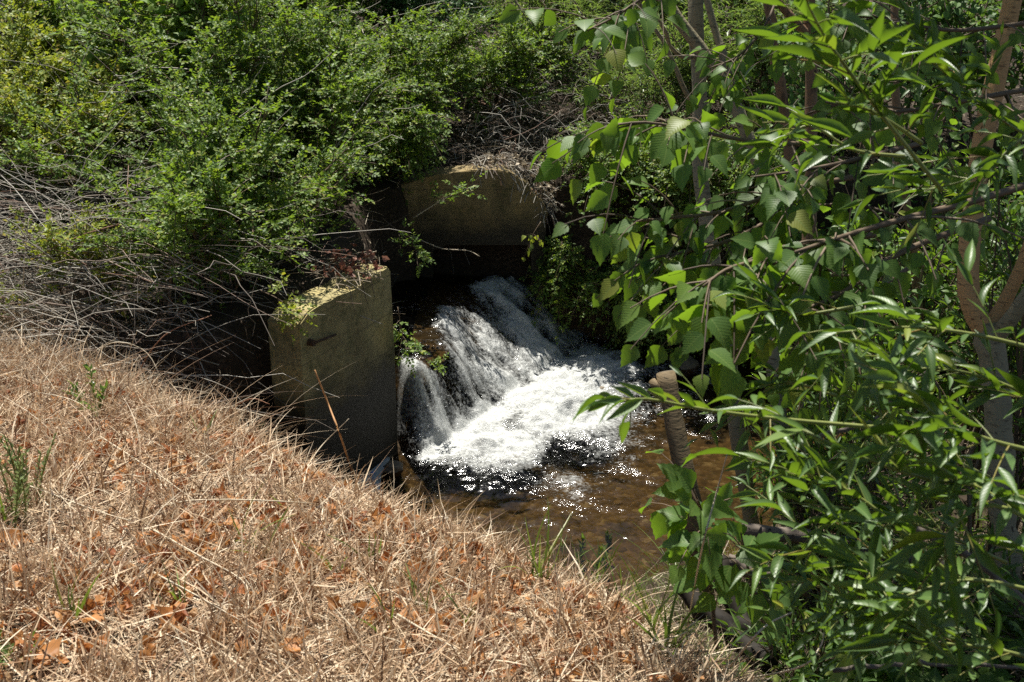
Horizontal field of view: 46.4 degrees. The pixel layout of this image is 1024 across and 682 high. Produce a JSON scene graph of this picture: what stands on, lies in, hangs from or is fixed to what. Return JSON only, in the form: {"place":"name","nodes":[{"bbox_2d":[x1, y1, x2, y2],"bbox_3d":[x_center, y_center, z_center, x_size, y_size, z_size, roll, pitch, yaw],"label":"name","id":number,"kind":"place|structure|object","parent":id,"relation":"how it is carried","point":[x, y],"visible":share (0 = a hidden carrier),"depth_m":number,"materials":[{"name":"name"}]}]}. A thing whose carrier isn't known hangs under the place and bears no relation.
{"place":"outdoors","nodes":[
{"label":"outdoors","id":0,"kind":"place"},
{"bbox_2d":[0,0,1023,681],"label":"ground","id":1,"kind":"structure","parent":0,"point":[598,498],"depth_m":7.05,"materials":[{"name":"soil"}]},
{"bbox_2d":[0,434,30,528],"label":"leafy weed","id":2,"kind":"object","parent":1,"relation":"on","point":[21,479],"visible":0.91,"depth_m":3.46,"materials":[{"name":"green plant"}]},
{"bbox_2d":[0,628,36,669],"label":"leafy weed","id":3,"kind":"object","parent":1,"relation":"on","point":[6,651],"visible":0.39,"depth_m":2.73,"materials":[{"name":"green plant"}]},
{"bbox_2d":[0,269,38,317],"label":"currant bush","id":4,"kind":"object","parent":1,"relation":"on","point":[16,298],"visible":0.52,"depth_m":5.73,"materials":[{"name":"green plant"}]},
{"bbox_2d":[0,433,56,508],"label":"leafy weed","id":5,"kind":"object","parent":1,"relation":"on","point":[17,457],"visible":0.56,"depth_m":3.63,"materials":[{"name":"green plant"}]},
{"bbox_2d":[0,41,79,204],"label":"currant bush","id":6,"kind":"object","parent":1,"relation":"on","point":[6,74],"visible":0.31,"depth_m":7.25,"materials":[{"name":"green plant"}]},
{"bbox_2d":[0,0,117,145],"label":"currant bush","id":7,"kind":"object","parent":1,"relation":"on","point":[16,33],"visible":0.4,"depth_m":7.65,"materials":[{"name":"green plant"}]},
{"bbox_2d":[51,556,102,627],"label":"grass tuft","id":8,"kind":"object","parent":1,"relation":"on","point":[78,610],"visible":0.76,"depth_m":2.93,"materials":[{"name":"plant"}]},
{"bbox_2d":[0,51,158,222],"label":"currant bush","id":9,"kind":"object","parent":1,"relation":"on","point":[10,96],"visible":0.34,"depth_m":6.98,"materials":[{"name":"green plant"}]},
{"bbox_2d":[1,183,158,318],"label":"currant bush","id":10,"kind":"object","parent":1,"relation":"on","point":[75,233],"visible":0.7,"depth_m":5.90,"materials":[{"name":"green plant"}]},
{"bbox_2d":[0,0,159,83],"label":"rose shrub","id":11,"kind":"object","parent":1,"relation":"on","point":[52,8],"visible":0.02,"depth_m":8.23,"materials":[{"name":"green plant"}]},
{"bbox_2d":[65,364,108,420],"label":"leafy weed","id":12,"kind":"object","parent":1,"relation":"on","point":[87,367],"visible":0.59,"depth_m":4.66,"materials":[{"name":"green plant"}]},
{"bbox_2d":[13,1,190,185],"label":"currant bush","id":13,"kind":"object","parent":1,"relation":"on","point":[100,74],"visible":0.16,"depth_m":7.46,"materials":[{"name":"green plant"}]},
{"bbox_2d":[0,40,210,240],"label":"rose shrub","id":14,"kind":"object","parent":1,"relation":"on","point":[20,143],"visible":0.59,"depth_m":6.69,"materials":[{"name":"green plant"}]},
{"bbox_2d":[0,265,227,412],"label":"dry grass","id":15,"kind":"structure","parent":1,"relation":"on","point":[33,342],"depth_m":5.23,"materials":[{"name":"beige plant"}]},
{"bbox_2d":[54,0,185,163],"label":"maple sapling","id":16,"kind":"object","parent":1,"relation":"on","point":[115,12],"visible":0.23,"depth_m":7.73,"materials":[{"name":"green plant"}]},
{"bbox_2d":[1,0,273,112],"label":"rose shrub","id":17,"kind":"object","parent":1,"relation":"on","point":[46,10],"visible":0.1,"depth_m":8.21,"materials":[{"name":"green plant"}]},
{"bbox_2d":[100,0,192,145],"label":"maple sapling","id":18,"kind":"object","parent":1,"relation":"on","point":[154,12],"visible":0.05,"depth_m":7.93,"materials":[{"name":"green plant"}]},
{"bbox_2d":[53,116,314,312],"bbox_3d":[-1.670,-0.589,5.979,1.189,0.981,1.252,-14,26,-31],"label":"rose shrub","id":19,"kind":"object","parent":1,"relation":"on","point":[180,206],"visible":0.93,"depth_m":5.88,"materials":[{"name":"green plant"}]},
{"bbox_2d":[259,268,317,344],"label":"rose sprig","id":20,"kind":"object","parent":19,"relation":"attached to","point":[284,304],"visible":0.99,"depth_m":5.74,"materials":[{"name":"green plant"}]},
{"bbox_2d":[120,0,281,152],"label":"maple sapling","id":21,"kind":"object","parent":1,"relation":"on","point":[173,20],"visible":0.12,"depth_m":7.47,"materials":[{"name":"green plant"}]},
{"bbox_2d":[41,0,375,191],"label":"rose shrub","id":22,"kind":"object","parent":1,"relation":"on","point":[241,44],"visible":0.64,"depth_m":7.11,"materials":[{"name":"green plant"}]},
{"bbox_2d":[0,0,487,443],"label":"brushwood","id":23,"kind":"object","parent":1,"relation":"on","point":[32,207],"visible":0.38,"depth_m":5.90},
{"bbox_2d":[101,58,387,289],"bbox_3d":[-1.448,-0.900,6.501,1.448,1.264,1.546,-19,29,-39],"label":"rose shrub","id":24,"kind":"object","parent":1,"relation":"on","point":[268,151],"visible":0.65,"depth_m":6.40,"materials":[{"name":"green plant"}]},
{"bbox_2d":[161,499,419,514],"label":"straw stalk","id":25,"kind":"object","parent":1,"relation":"on","point":[242,500],"visible":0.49,"depth_m":3.69,"materials":[{"name":"plant"}]},
{"bbox_2d":[257,0,353,105],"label":"maple sapling","id":26,"kind":"object","parent":1,"relation":"on","point":[283,36],"visible":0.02,"depth_m":8.19,"materials":[{"name":"green plant"}]},
{"bbox_2d":[244,0,399,70],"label":"rose shrub","id":27,"kind":"object","parent":1,"relation":"on","point":[331,2],"visible":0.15,"depth_m":9.16,"materials":[{"name":"green plant"}]},
{"bbox_2d":[220,0,432,223],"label":"rose shrub","id":28,"kind":"object","parent":1,"relation":"on","point":[330,111],"visible":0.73,"depth_m":7.16,"materials":[{"name":"green plant"}]},
{"bbox_2d":[382,218,435,277],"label":"rose sprig","id":29,"kind":"object","parent":28,"relation":"hanging from","point":[423,254],"visible":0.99,"depth_m":7.35,"materials":[{"name":"green plant"}]},
{"bbox_2d":[268,263,397,483],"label":"wing wall","id":30,"kind":"structure","parent":1,"relation":"on","point":[365,347],"depth_m":6.26,"materials":[{"name":"concrete"}]},
{"bbox_2d":[288,249,381,310],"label":"dry twigs","id":31,"kind":"object","parent":30,"relation":"on","point":[354,278],"visible":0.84,"depth_m":6.25,"materials":[{"name":"brown wood"}]},
{"bbox_2d":[301,243,389,279],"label":"dead leaves","id":32,"kind":"object","parent":30,"relation":"on","point":[350,270],"visible":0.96,"depth_m":6.30,"materials":[{"name":"red plant"}]},
{"bbox_2d":[393,307,430,377],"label":"rose sprig","id":33,"kind":"object","parent":30,"relation":"attached to","point":[411,344],"visible":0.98,"depth_m":6.75,"materials":[{"name":"green plant"}]},
{"bbox_2d":[0,340,708,681],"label":"leaf litter","id":34,"kind":"object","parent":1,"relation":"on","point":[91,605],"visible":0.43,"depth_m":3.34,"materials":[{"name":"plant"}]},
{"bbox_2d":[353,457,389,499],"bbox_3d":[-0.825,0.798,6.669,0.249,0.120,0.592,0,22,0],"label":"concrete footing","id":35,"kind":"object","parent":1,"relation":"on","point":[379,469],"visible":0.17,"depth_m":6.68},
{"bbox_2d":[0,286,784,681],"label":"dry grass","id":36,"kind":"structure","parent":1,"relation":"on","point":[126,506],"depth_m":3.31,"materials":[{"name":"plant"}]},
{"bbox_2d":[34,637,61,658],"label":"dry leaf","id":37,"kind":"object","parent":36,"relation":"on","point":[53,646],"visible":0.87,"depth_m":2.71,"materials":[{"name":"plant"}]},
{"bbox_2d":[139,643,158,661],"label":"dry leaf","id":38,"kind":"object","parent":36,"relation":"on","point":[149,646],"visible":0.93,"depth_m":2.75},
{"bbox_2d":[156,606,185,632],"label":"dry leaf","id":39,"kind":"object","parent":36,"relation":"on","point":[163,610],"visible":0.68,"depth_m":2.94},
{"bbox_2d":[153,529,248,608],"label":"straw stalk","id":40,"kind":"object","parent":36,"relation":"on","point":[175,542],"visible":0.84,"depth_m":3.27,"materials":[{"name":"plant"}]},
{"bbox_2d":[314,370,354,481],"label":"dry stalk","id":41,"kind":"object","parent":36,"relation":"on","point":[344,447],"visible":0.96,"depth_m":4.72,"materials":[{"name":"brown plant"}]},
{"bbox_2d":[383,460,403,477],"bbox_3d":[-0.675,0.725,6.752,0.126,0.084,0.127,0,22,0],"label":"stone","id":42,"kind":"object","parent":1,"relation":"on","point":[396,471],"visible":0.98,"depth_m":6.71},
{"bbox_2d":[338,80,462,206],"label":"rose shrub","id":43,"kind":"object","parent":1,"relation":"on","point":[412,133],"visible":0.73,"depth_m":7.97,"materials":[{"name":"green plant"}]},
{"bbox_2d":[410,171,486,217],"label":"rose sprig","id":44,"kind":"object","parent":43,"relation":"attached to","point":[455,192],"visible":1,"depth_m":7.79,"materials":[{"name":"green plant"}]},
{"bbox_2d":[308,0,504,147],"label":"rose shrub","id":45,"kind":"object","parent":1,"relation":"on","point":[409,44],"visible":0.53,"depth_m":8.45,"materials":[{"name":"green plant"}]},
{"bbox_2d":[327,0,497,78],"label":"rose shrub","id":46,"kind":"object","parent":1,"relation":"on","point":[401,6],"visible":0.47,"depth_m":9.52,"materials":[{"name":"green plant"}]},
{"bbox_2d":[401,163,547,304],"bbox_3d":[-0.349,-0.684,8.460,1.201,1.129,0.200,0,22,0],"label":"concrete headwall","id":47,"kind":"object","parent":1,"relation":"on","point":[496,217],"visible":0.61,"depth_m":8.28,"materials":[{"name":"concrete"}]},
{"bbox_2d":[474,150,565,212],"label":"leaf litter","id":48,"kind":"object","parent":47,"relation":"on","point":[521,162],"visible":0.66,"depth_m":8.27,"materials":[{"name":"brown plant"}]},
{"bbox_2d":[434,2,590,119],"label":"rose shrub","id":49,"kind":"object","parent":1,"relation":"on","point":[521,48],"visible":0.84,"depth_m":8.94,"materials":[{"name":"green plant"}]},
{"bbox_2d":[433,0,639,80],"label":"willow shrub","id":50,"kind":"object","parent":1,"relation":"on","point":[587,12],"visible":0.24,"depth_m":9.80,"materials":[{"name":"plant"}]},
{"bbox_2d":[500,496,574,587],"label":"grass tuft","id":51,"kind":"object","parent":1,"relation":"on","point":[539,568],"visible":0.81,"depth_m":3.52,"materials":[{"name":"plant"}]},
{"bbox_2d":[485,0,610,120],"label":"willow rod","id":52,"kind":"object","parent":1,"relation":"on","point":[562,68],"visible":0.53,"depth_m":9.12,"materials":[{"name":"grey plant"}]},
{"bbox_2d":[517,234,613,343],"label":"bramble","id":53,"kind":"object","parent":1,"relation":"on","point":[557,255],"visible":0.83,"depth_m":8.28,"materials":[{"name":"green plant"}]},
{"bbox_2d":[521,222,542,261],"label":"leafy sprig","id":54,"kind":"object","parent":53,"relation":"on","point":[531,237],"visible":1,"depth_m":8.08,"materials":[{"name":"green plant"}]},
{"bbox_2d":[432,42,707,287],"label":"dry twigs","id":55,"kind":"object","parent":1,"relation":"on","point":[516,168],"visible":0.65,"depth_m":8.49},
{"bbox_2d":[539,0,617,115],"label":"willow rod","id":56,"kind":"object","parent":1,"relation":"on","point":[566,7],"visible":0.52,"depth_m":9.19,"materials":[{"name":"grey plant"}]},
{"bbox_2d":[572,529,614,571],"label":"leafy weed","id":57,"kind":"object","parent":1,"relation":"on","point":[608,538],"visible":0.81,"depth_m":6.06,"materials":[{"name":"green plant"}]},
{"bbox_2d":[570,536,622,590],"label":"grass tuft","id":58,"kind":"object","parent":1,"relation":"on","point":[598,567],"visible":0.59,"depth_m":5.57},
{"bbox_2d":[551,249,675,342],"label":"bramble","id":59,"kind":"object","parent":1,"relation":"on","point":[587,286],"visible":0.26,"depth_m":8.16,"materials":[{"name":"green plant"}]},
{"bbox_2d":[537,104,690,232],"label":"bramble","id":60,"kind":"object","parent":1,"relation":"on","point":[587,160],"visible":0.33,"depth_m":8.12,"materials":[{"name":"green plant"}]},
{"bbox_2d":[584,537,651,606],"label":"grass tuft","id":61,"kind":"object","parent":1,"relation":"on","point":[636,590],"visible":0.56,"depth_m":5.24,"materials":[{"name":"plant"}]},
{"bbox_2d":[541,2,745,126],"bbox_3d":[0.976,-1.923,8.915,1.521,1.198,1.348,-9,24,-21],"label":"willow shrub","id":62,"kind":"object","parent":1,"relation":"on","point":[670,85],"visible":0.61,"depth_m":8.71,"materials":[{"name":"plant"}]},
{"bbox_2d":[570,0,733,50],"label":"willow shrub","id":63,"kind":"object","parent":1,"relation":"on","point":[616,2],"visible":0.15,"depth_m":10.18,"materials":[{"name":"plant"}]},
{"bbox_2d":[617,554,718,660],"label":"grass tuft","id":64,"kind":"object","parent":1,"relation":"on","point":[667,634],"visible":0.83,"depth_m":3.18,"materials":[{"name":"plant"}]},
{"bbox_2d":[603,283,745,382],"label":"bramble","id":65,"kind":"object","parent":1,"relation":"on","point":[621,331],"visible":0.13,"depth_m":8.21,"materials":[{"name":"green plant"}]},
{"bbox_2d":[614,546,735,640],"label":"grass tuft","id":66,"kind":"object","parent":1,"relation":"on","point":[655,616],"visible":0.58,"depth_m":3.31,"materials":[{"name":"plant"}]},
{"bbox_2d":[649,370,714,596],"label":"cut stem","id":67,"kind":"object","parent":1,"relation":"on","point":[675,428],"visible":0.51,"depth_m":5.03,"materials":[{"name":"brown plant"}]},
{"bbox_2d":[638,0,759,523],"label":"birch tree","id":68,"kind":"object","parent":1,"relation":"on","point":[695,16],"visible":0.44,"depth_m":5.37,"materials":[{"name":"brown plant"}]},
{"bbox_2d":[685,454,727,633],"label":"straw stalk","id":69,"kind":"object","parent":1,"relation":"on","point":[701,551],"visible":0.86,"depth_m":2.84,"materials":[{"name":"plant"}]},
{"bbox_2d":[628,107,796,241],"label":"bramble","id":70,"kind":"object","parent":1,"relation":"on","point":[718,183],"visible":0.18,"depth_m":7.83,"materials":[{"name":"green plant"}]},
{"bbox_2d":[658,0,798,574],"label":"birch tree","id":71,"kind":"object","parent":1,"relation":"on","point":[694,40],"visible":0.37,"depth_m":5.19,"materials":[{"name":"brown plant"}]},
{"bbox_2d":[642,0,815,56],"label":"alder shrub","id":72,"kind":"object","parent":1,"relation":"on","point":[740,2],"visible":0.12,"depth_m":9.91,"materials":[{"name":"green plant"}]},
{"bbox_2d":[678,588,779,673],"bbox_3d":[0.735,0.986,4.153,0.101,0.150,0.452,-16,27,-34],"label":"dead limb","id":73,"kind":"object","parent":1,"relation":"on","point":[726,617],"visible":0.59,"depth_m":4.10,"materials":[{"name":"brown wood"}]},
{"bbox_2d":[713,555,766,641],"bbox_3d":[0.798,0.940,4.200,0.102,0.213,0.429,-6,23,-16],"label":"dead limb","id":74,"kind":"object","parent":1,"relation":"on","point":[733,604],"visible":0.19,"depth_m":4.18,"materials":[{"name":"brown wood"}]},
{"bbox_2d":[643,118,844,361],"bbox_3d":[1.609,-0.765,8.181,1.398,1.692,1.270,15,26,32],"label":"alder shrub","id":75,"kind":"object","parent":1,"relation":"on","point":[747,224],"visible":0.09,"depth_m":8.12,"materials":[{"name":"green plant"}]},
{"bbox_2d":[638,0,867,126],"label":"willow shrub","id":76,"kind":"object","parent":1,"relation":"on","point":[750,11],"visible":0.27,"depth_m":8.87,"materials":[{"name":"plant"}]},
{"bbox_2d":[498,0,1023,678],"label":"forked tree","id":77,"kind":"object","parent":1,"relation":"on","point":[694,316],"visible":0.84,"depth_m":2.86,"materials":[{"name":"green plant"}]},
{"bbox_2d":[903,527,1023,606],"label":"dead branch","id":78,"kind":"object","parent":77,"relation":"attached to","point":[966,554],"visible":0.28,"depth_m":3.29,"materials":[{"name":"brown wood"}]},
{"bbox_2d":[729,554,811,596],"bbox_3d":[0.988,0.903,4.597,0.342,0.160,0.074,3,22,7],"label":"fallen log","id":79,"kind":"object","parent":1,"relation":"on","point":[745,575],"visible":0.15,"depth_m":4.57,"materials":[{"name":"brown wood"}]},
{"bbox_2d":[763,0,817,528],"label":"birch tree","id":80,"kind":"object","parent":1,"relation":"on","point":[782,95],"visible":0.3,"depth_m":5.46,"materials":[{"name":"red plant"}]},
{"bbox_2d":[571,0,1023,681],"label":"willow shrub","id":81,"kind":"object","parent":1,"relation":"on","point":[877,624],"visible":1,"depth_m":2.04,"materials":[{"name":"green plant"}]},
{"bbox_2d":[698,560,903,681],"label":"willow shrub","id":82,"kind":"object","parent":1,"relation":"on","point":[790,645],"visible":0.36,"depth_m":3.96,"materials":[{"name":"green plant"}]},
{"bbox_2d":[605,470,1023,681],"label":"undergrowth grass","id":83,"kind":"structure","parent":1,"relation":"on","point":[708,639],"depth_m":5.08,"materials":[{"name":"plant"}]},
{"bbox_2d":[742,523,943,572],"bbox_3d":[1.328,0.835,4.775,0.857,0.279,0.084,-2,22,-4],"label":"fallen log","id":84,"kind":"object","parent":83,"relation":"on","point":[794,535],"visible":0.22,"depth_m":4.71,"materials":[{"name":"brown wood"}]},
{"bbox_2d":[832,659,1020,672],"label":"dead branch","id":85,"kind":"object","parent":83,"relation":"on","point":[868,666],"visible":0.48,"depth_m":3.19,"materials":[{"name":"brown wood"}]},
{"bbox_2d":[706,284,962,548],"bbox_3d":[1.453,0.437,5.319,1.226,1.296,0.989,0,22,0],"label":"willow shrub","id":86,"kind":"object","parent":1,"relation":"on","point":[809,400],"visible":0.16,"depth_m":5.36,"materials":[{"name":"green plant"}]},
{"bbox_2d":[766,658,912,681],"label":"herb clump","id":87,"kind":"object","parent":1,"relation":"on","point":[866,676],"visible":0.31,"depth_m":3.81,"materials":[{"name":"green plant"}]},
{"bbox_2d":[722,397,958,615],"bbox_3d":[1.286,0.696,4.988,0.902,0.954,1.259,0,22,0],"label":"willow shrub","id":88,"kind":"object","parent":1,"relation":"on","point":[802,511],"visible":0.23,"depth_m":4.95,"materials":[{"name":"green plant"}]},
{"bbox_2d":[784,193,900,363],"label":"alder shrub","id":89,"kind":"object","parent":1,"relation":"on","point":[823,232],"visible":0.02,"depth_m":8.00,"materials":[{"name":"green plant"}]},
{"bbox_2d":[707,0,1013,174],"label":"alder shrub","id":90,"kind":"object","parent":1,"relation":"on","point":[797,99],"visible":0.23,"depth_m":8.16,"materials":[{"name":"green plant"}]},
{"bbox_2d":[742,119,1021,485],"bbox_3d":[1.926,-0.102,6.034,1.553,2.067,1.322,10,24,23],"label":"alder shrub","id":91,"kind":"object","parent":1,"relation":"on","point":[943,386],"visible":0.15,"depth_m":6.03,"materials":[{"name":"green plant"}]},
{"bbox_2d":[751,442,1023,681],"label":"willow shrub","id":92,"kind":"object","parent":1,"relation":"on","point":[978,588],"visible":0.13,"depth_m":3.94,"materials":[{"name":"green plant"}]},
{"bbox_2d":[782,618,1023,681],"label":"herb clump","id":93,"kind":"object","parent":1,"relation":"on","point":[983,674],"visible":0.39,"depth_m":3.70,"materials":[{"name":"green plant"}]},
{"bbox_2d":[890,0,923,455],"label":"birch tree","id":94,"kind":"object","parent":1,"relation":"on","point":[896,102],"visible":0.16,"depth_m":6.18,"materials":[{"name":"red plant"}]},
{"bbox_2d":[830,192,996,353],"bbox_3d":[2.623,-0.501,8.297,1.465,1.251,1.404,-11,25,-26],"label":"alder shrub","id":95,"kind":"object","parent":1,"relation":"on","point":[878,279],"visible":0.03,"depth_m":8.07,"materials":[{"name":"green plant"}]},
{"bbox_2d":[871,231,995,373],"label":"alder shrub","id":96,"kind":"object","parent":1,"relation":"on","point":[927,306],"visible":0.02,"depth_m":7.84,"materials":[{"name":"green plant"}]},
{"bbox_2d":[850,123,1023,368],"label":"alder shrub","id":97,"kind":"object","parent":1,"relation":"on","point":[938,197],"visible":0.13,"depth_m":7.83,"materials":[{"name":"plant"}]},
{"bbox_2d":[857,0,1023,136],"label":"alder shrub","id":98,"kind":"object","parent":1,"relation":"on","point":[983,9],"visible":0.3,"depth_m":8.59,"materials":[{"name":"green plant"}]},
{"bbox_2d":[865,124,1023,573],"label":"willow shrub","id":99,"kind":"object","parent":1,"relation":"on","point":[1017,366],"visible":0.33,"depth_m":5.01,"materials":[{"name":"green plant"}]},
{"bbox_2d":[878,136,1023,465],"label":"willow shrub","id":100,"kind":"object","parent":1,"relation":"on","point":[933,247],"visible":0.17,"depth_m":6.33,"materials":[{"name":"green plant"}]},
{"bbox_2d":[896,172,1023,467],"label":"alder shrub","id":101,"kind":"object","parent":1,"relation":"on","point":[981,268],"visible":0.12,"depth_m":6.02,"materials":[{"name":"plant"}]},
{"bbox_2d":[902,526,1023,681],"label":"willow shrub","id":102,"kind":"object","parent":1,"relation":"on","point":[1007,630],"visible":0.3,"depth_m":3.90,"materials":[{"name":"green plant"}]},
{"bbox_2d":[938,564,1023,681],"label":"herb clump","id":103,"kind":"object","parent":1,"relation":"on","point":[1017,626],"visible":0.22,"depth_m":3.96,"materials":[{"name":"green plant"}]},
{"bbox_2d":[975,109,1023,212],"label":"alder shrub","id":104,"kind":"object","parent":1,"relation":"on","point":[1011,176],"visible":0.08,"depth_m":8.98,"materials":[{"name":"green plant"}]},
{"bbox_2d":[393,273,749,503],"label":"stream water","id":105,"kind":"structure","parent":0,"point":[488,439],"depth_m":7.52,"materials":[{"name":"liquid"}]},
{"bbox_2d":[668,355,698,377],"bbox_3d":[1.171,0.162,8.138,0.210,0.157,0.223,0,22,0],"label":"stone","id":106,"kind":"object","parent":105,"relation":"in","point":[688,367],"visible":0.56,"depth_m":8.06,"materials":[{"name":"stone"}]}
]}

